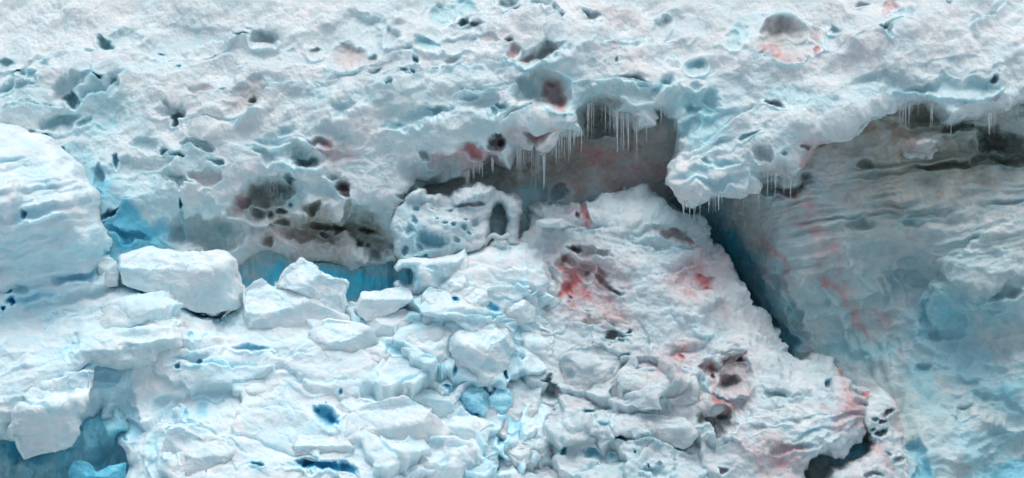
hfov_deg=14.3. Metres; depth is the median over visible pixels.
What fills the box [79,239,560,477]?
snow bank
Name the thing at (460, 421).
snow block
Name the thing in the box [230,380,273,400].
snow block
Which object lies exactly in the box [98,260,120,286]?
snow block
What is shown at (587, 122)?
icicle
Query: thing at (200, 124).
snow slope
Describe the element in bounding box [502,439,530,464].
snow boulder
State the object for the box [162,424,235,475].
snow block
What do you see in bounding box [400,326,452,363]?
snow block
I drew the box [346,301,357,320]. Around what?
snow block
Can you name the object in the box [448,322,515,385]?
snow boulder
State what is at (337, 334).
snow boulder
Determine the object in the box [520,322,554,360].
snow boulder
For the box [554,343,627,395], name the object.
snow block
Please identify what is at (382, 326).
snow block
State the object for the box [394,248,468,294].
snow block
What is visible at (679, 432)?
snow slab
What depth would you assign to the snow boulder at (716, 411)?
97.92 m
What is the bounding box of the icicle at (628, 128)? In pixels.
[627,113,628,147]
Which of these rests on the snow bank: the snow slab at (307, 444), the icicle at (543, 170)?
the snow slab at (307, 444)
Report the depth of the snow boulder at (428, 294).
98.72 m
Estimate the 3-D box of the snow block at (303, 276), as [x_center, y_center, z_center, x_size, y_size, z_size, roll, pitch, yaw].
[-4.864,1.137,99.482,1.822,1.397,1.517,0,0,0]
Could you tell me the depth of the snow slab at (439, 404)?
97.67 m
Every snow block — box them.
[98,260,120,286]
[118,246,244,317]
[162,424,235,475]
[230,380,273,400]
[243,278,349,329]
[274,257,348,312]
[280,463,312,477]
[336,396,366,413]
[344,395,449,466]
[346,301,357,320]
[356,287,413,320]
[366,308,411,336]
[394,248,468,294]
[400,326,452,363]
[418,435,480,477]
[445,406,493,443]
[457,286,489,306]
[483,445,498,467]
[504,298,535,324]
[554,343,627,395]
[609,356,638,396]
[903,148,938,160]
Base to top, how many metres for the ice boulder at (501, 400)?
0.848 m
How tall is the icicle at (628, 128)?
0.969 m
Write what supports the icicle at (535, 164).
hanging from the snow slope
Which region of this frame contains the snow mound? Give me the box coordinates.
[478,183,872,477]
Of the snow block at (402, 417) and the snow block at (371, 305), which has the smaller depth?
the snow block at (402, 417)
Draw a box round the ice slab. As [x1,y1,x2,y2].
[5,369,93,459]
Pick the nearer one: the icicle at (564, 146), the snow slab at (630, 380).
the snow slab at (630, 380)
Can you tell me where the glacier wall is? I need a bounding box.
[0,104,1023,477]
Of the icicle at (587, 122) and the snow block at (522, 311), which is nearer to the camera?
the snow block at (522, 311)
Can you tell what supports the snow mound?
on the sea ice
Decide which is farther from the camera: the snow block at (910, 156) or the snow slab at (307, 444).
the snow block at (910, 156)
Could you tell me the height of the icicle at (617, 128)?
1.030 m
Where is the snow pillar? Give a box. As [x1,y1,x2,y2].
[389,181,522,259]
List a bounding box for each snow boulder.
[308,318,378,351]
[332,471,357,477]
[370,353,389,363]
[420,287,441,324]
[447,275,468,293]
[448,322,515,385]
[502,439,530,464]
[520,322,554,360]
[585,309,605,324]
[699,392,723,418]
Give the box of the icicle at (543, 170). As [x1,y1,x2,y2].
[543,153,543,188]
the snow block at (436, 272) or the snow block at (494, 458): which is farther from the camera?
the snow block at (436, 272)
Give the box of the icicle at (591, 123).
[591,105,591,141]
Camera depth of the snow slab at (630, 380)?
97.89 m
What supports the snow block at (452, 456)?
on the snow bank
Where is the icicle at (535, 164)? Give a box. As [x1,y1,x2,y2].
[535,149,535,180]
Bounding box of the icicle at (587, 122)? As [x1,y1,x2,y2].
[587,104,587,141]
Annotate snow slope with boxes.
[0,0,1023,270]
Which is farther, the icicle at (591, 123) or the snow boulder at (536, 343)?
the icicle at (591, 123)
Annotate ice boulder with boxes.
[68,460,126,477]
[460,385,489,415]
[488,388,513,414]
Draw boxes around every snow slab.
[292,434,354,461]
[412,389,455,416]
[536,218,568,227]
[616,367,700,408]
[620,412,698,448]
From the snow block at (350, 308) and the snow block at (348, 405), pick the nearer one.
the snow block at (348, 405)
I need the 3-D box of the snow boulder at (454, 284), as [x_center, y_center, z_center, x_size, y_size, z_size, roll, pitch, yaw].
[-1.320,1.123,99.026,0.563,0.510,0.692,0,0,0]
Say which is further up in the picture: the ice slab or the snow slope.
the snow slope
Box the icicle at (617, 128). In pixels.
[616,111,617,152]
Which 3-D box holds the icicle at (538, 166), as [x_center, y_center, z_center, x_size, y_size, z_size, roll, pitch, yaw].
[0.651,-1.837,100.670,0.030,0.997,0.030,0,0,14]
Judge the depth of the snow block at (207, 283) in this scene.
98.79 m
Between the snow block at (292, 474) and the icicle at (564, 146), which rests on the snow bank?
the snow block at (292, 474)
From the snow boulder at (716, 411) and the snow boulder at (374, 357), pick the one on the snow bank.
the snow boulder at (374, 357)
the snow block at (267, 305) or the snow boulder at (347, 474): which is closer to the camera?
the snow boulder at (347, 474)
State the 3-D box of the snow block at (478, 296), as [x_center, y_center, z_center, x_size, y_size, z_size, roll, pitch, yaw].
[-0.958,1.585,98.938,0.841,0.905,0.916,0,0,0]
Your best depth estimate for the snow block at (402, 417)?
96.54 m
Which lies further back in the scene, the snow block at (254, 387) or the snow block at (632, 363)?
the snow block at (632, 363)
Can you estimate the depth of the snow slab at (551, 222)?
100.12 m
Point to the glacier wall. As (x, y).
(870, 256)
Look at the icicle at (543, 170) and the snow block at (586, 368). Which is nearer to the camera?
the snow block at (586, 368)
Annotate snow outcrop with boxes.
[821,387,908,477]
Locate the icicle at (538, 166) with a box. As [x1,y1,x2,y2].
[538,151,538,182]
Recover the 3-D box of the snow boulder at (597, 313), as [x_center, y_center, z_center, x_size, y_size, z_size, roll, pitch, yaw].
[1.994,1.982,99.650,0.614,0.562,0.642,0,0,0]
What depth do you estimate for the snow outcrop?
98.80 m
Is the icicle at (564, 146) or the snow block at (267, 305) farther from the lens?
the icicle at (564, 146)
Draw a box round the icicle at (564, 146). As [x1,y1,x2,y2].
[564,131,564,162]
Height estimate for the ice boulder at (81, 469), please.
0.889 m
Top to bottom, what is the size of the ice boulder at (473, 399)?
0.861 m

